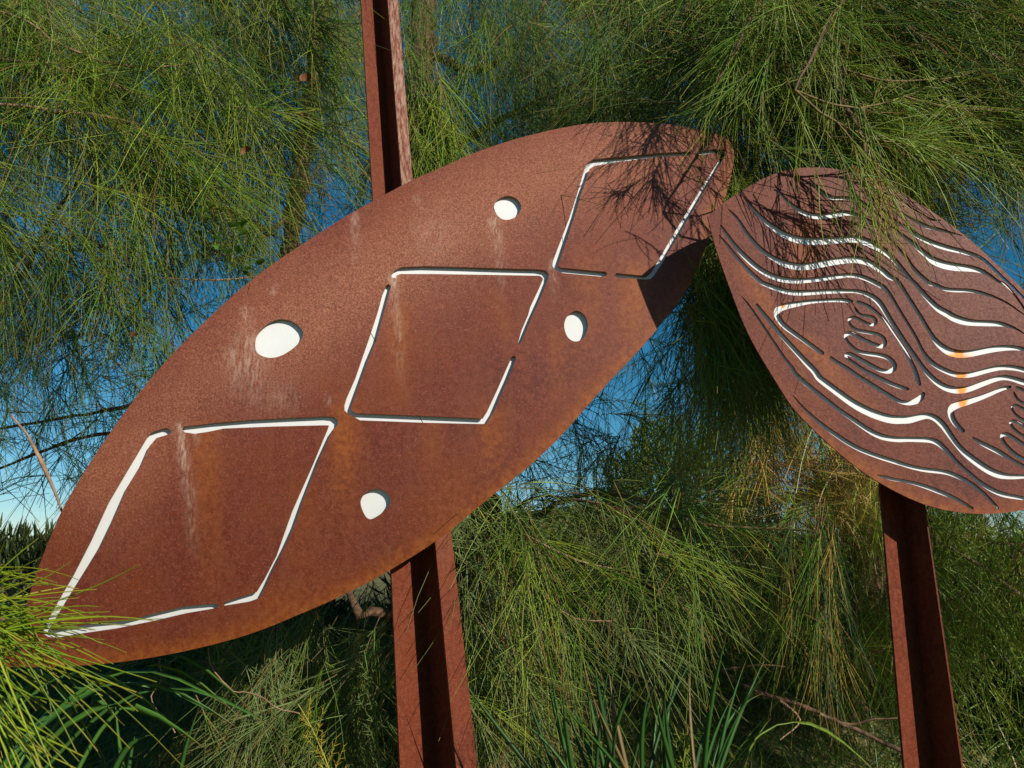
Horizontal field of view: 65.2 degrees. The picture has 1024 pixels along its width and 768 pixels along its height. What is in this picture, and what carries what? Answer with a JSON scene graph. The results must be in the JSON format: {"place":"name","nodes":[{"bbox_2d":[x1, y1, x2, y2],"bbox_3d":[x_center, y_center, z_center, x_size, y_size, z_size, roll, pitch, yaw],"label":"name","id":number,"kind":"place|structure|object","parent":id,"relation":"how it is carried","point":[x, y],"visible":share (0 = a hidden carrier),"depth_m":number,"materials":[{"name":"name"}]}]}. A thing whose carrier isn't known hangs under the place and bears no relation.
{"place":"outdoors","nodes":[
{"label":"outdoors","id":0,"kind":"place"},
{"bbox_2d":[0,503,822,557],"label":"hill","id":1,"kind":"structure","parent":0,"point":[566,508],"depth_m":159.38,"materials":[{"name":"green plant"}]},
{"bbox_2d":[0,559,1023,767],"bbox_3d":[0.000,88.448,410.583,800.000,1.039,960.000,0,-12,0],"label":"ground","id":2,"kind":"structure","parent":0,"point":[378,581],"depth_m":4.11,"materials":[{"name":"green plant"}]},
{"bbox_2d":[0,512,55,610],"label":"shrub","id":3,"kind":"object","parent":2,"relation":"on","point":[16,546],"visible":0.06,"depth_m":7.60,"materials":[{"name":"green plant"}]},
{"bbox_2d":[0,538,183,767],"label":"she oak branch","id":4,"kind":"object","parent":2,"relation":"on","point":[23,627],"visible":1,"depth_m":1.28,"materials":[{"name":"green plant"}]},
{"bbox_2d":[0,667,274,767],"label":"strap leaf plant","id":5,"kind":"object","parent":2,"relation":"on","point":[46,719],"visible":0.87,"depth_m":2.40,"materials":[{"name":"green plant"}]},
{"bbox_2d":[33,653,253,767],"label":"strap leaf plant","id":6,"kind":"object","parent":2,"relation":"on","point":[69,712],"visible":0.6,"depth_m":2.60,"materials":[{"name":"green plant"}]},
{"bbox_2d":[27,661,126,709],"bbox_3d":[-1.433,0.980,2.628,0.388,0.180,0.022,-2,-12,10],"label":"vine tendril","id":7,"kind":"object","parent":6,"relation":"hanging from","point":[83,703],"visible":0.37,"depth_m":2.60,"materials":[{"name":"green plant"}]},
{"bbox_2d":[0,0,444,540],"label":"she oak","id":8,"kind":"object","parent":2,"relation":"on","point":[18,52],"visible":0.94,"depth_m":3.09,"materials":[{"name":"green plant"}]},
{"bbox_2d":[166,0,264,278],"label":"climbing vine","id":9,"kind":"object","parent":8,"relation":"attached to","point":[241,231],"visible":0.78,"depth_m":2.86,"materials":[{"name":"green plant"}]},
{"bbox_2d":[241,146,250,154],"bbox_3d":[-0.967,-0.850,2.917,0.038,0.034,0.018,-5,-13,21],"label":"dead leaf","id":10,"kind":"object","parent":8,"relation":"attached to","point":[244,149],"visible":1,"depth_m":2.92,"materials":[{"name":"brown plant"}]},
{"bbox_2d":[299,73,311,80],"bbox_3d":[-0.760,-1.124,2.943,0.028,0.047,0.032,16,-30,39],"label":"dead leaf","id":11,"kind":"object","parent":8,"relation":"attached to","point":[305,76],"visible":1,"depth_m":2.95,"materials":[{"name":"brown plant"}]},
{"bbox_2d":[112,589,390,668],"bbox_3d":[-1.838,1.775,5.769,2.454,1.313,1.530,0,-12,0],"label":"shrub","id":12,"kind":"object","parent":2,"relation":"on","point":[338,609],"visible":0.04,"depth_m":5.55,"materials":[{"name":"green plant"}]},
{"bbox_2d":[298,695,347,767],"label":"weed","id":13,"kind":"object","parent":2,"relation":"on","point":[303,720],"visible":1,"depth_m":2.43,"materials":[{"name":"green plant"}]},
{"bbox_2d":[0,0,731,659],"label":"she oak","id":14,"kind":"object","parent":2,"relation":"on","point":[112,410],"visible":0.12,"depth_m":4.97,"materials":[{"name":"green plant"}]},
{"bbox_2d":[0,0,733,767],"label":"leaf sign","id":15,"kind":"object","parent":2,"relation":"on","point":[400,374],"visible":0.98,"depth_m":2.43,"materials":[{"name":"metal"}]},
{"bbox_2d":[356,644,396,767],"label":"weed","id":16,"kind":"object","parent":2,"relation":"on","point":[371,707],"visible":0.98,"depth_m":2.46,"materials":[{"name":"green plant"}]},
{"bbox_2d":[58,0,895,767],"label":"she oak","id":17,"kind":"object","parent":2,"relation":"on","point":[494,558],"visible":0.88,"depth_m":2.82,"materials":[{"name":"green plant"}]},
{"bbox_2d":[150,660,175,732],"bbox_3d":[-1.104,0.990,2.537,0.099,0.216,0.017,-4,-13,17],"label":"vine tendril","id":18,"kind":"object","parent":17,"relation":"hanging from","point":[153,692],"visible":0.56,"depth_m":2.55,"materials":[{"name":"green plant"}]},
{"bbox_2d":[208,648,299,713],"bbox_3d":[-0.821,0.942,2.546,0.322,0.194,0.027,-2,-12,9],"label":"vine tendril","id":19,"kind":"object","parent":17,"relation":"attached to","point":[247,692],"visible":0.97,"depth_m":2.55,"materials":[{"name":"green plant"}]},
{"bbox_2d":[365,509,661,655],"bbox_3d":[-0.075,1.588,5.979,2.551,1.371,1.600,0,-12,0],"label":"shrub","id":20,"kind":"object","parent":2,"relation":"on","point":[385,581],"visible":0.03,"depth_m":5.73,"materials":[{"name":"green plant"}]},
{"bbox_2d":[513,720,541,767],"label":"weed","id":21,"kind":"object","parent":2,"relation":"on","point":[526,755],"visible":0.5,"depth_m":2.51,"materials":[{"name":"green plant"}]},
{"bbox_2d":[464,633,770,767],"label":"strap leaf plant","id":22,"kind":"object","parent":2,"relation":"on","point":[608,758],"visible":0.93,"depth_m":2.24,"materials":[{"name":"green plant"}]},
{"bbox_2d":[569,409,757,601],"bbox_3d":[2.143,1.740,10.844,2.786,2.861,2.772,0,-12,0],"label":"shrub","id":23,"kind":"object","parent":2,"relation":"on","point":[642,467],"visible":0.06,"depth_m":10.65,"materials":[{"name":"green plant"}]},
{"bbox_2d":[673,726,691,767],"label":"weed","id":24,"kind":"object","parent":2,"relation":"on","point":[688,746],"visible":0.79,"depth_m":2.52,"materials":[{"name":"green plant"}]},
{"bbox_2d":[560,509,844,667],"bbox_3d":[1.414,1.514,5.780,2.338,1.347,1.623,0,-12,0],"label":"shrub","id":25,"kind":"object","parent":2,"relation":"on","point":[716,625],"visible":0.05,"depth_m":5.44,"materials":[{"name":"green plant"}]},
{"bbox_2d":[484,0,1023,767],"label":"she oak","id":26,"kind":"object","parent":2,"relation":"on","point":[856,494],"visible":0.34,"depth_m":3.55,"materials":[{"name":"green plant"}]},
{"bbox_2d":[495,0,1023,534],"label":"she oak","id":27,"kind":"object","parent":2,"relation":"on","point":[821,74],"visible":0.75,"depth_m":2.67,"materials":[{"name":"green plant"}]},
{"bbox_2d":[664,624,900,752],"bbox_3d":[1.039,1.172,2.993,1.019,0.473,0.195,-7,-14,29],"label":"fallen branch","id":28,"kind":"object","parent":2,"relation":"on","point":[784,701],"visible":0.78,"depth_m":2.96,"materials":[{"name":"brown wood"}]},
{"bbox_2d":[728,719,868,767],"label":"strap leaf plant","id":29,"kind":"object","parent":2,"relation":"on","point":[750,745],"visible":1,"depth_m":2.64,"materials":[{"name":"green plant"}]},
{"bbox_2d":[707,161,1023,767],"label":"leaf sign","id":30,"kind":"object","parent":2,"relation":"on","point":[909,398],"visible":0.95,"depth_m":2.29,"materials":[{"name":"red metal"}]},
{"bbox_2d":[746,499,1020,657],"bbox_3d":[2.783,1.355,5.862,2.405,1.558,1.598,0,-12,0],"label":"shrub","id":31,"kind":"object","parent":2,"relation":"on","point":[881,552],"visible":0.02,"depth_m":5.63,"materials":[{"name":"green plant"}]},
{"bbox_2d":[871,523,1023,762],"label":"shrub","id":32,"kind":"object","parent":2,"relation":"on","point":[1009,696],"visible":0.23,"depth_m":4.09,"materials":[{"name":"green plant"}]},
{"bbox_2d":[0,0,1023,543],"label":"sky","id":33,"kind":"structure","parent":0,"point":[6,507],"materials":[{"name":"blue"}]}
]}

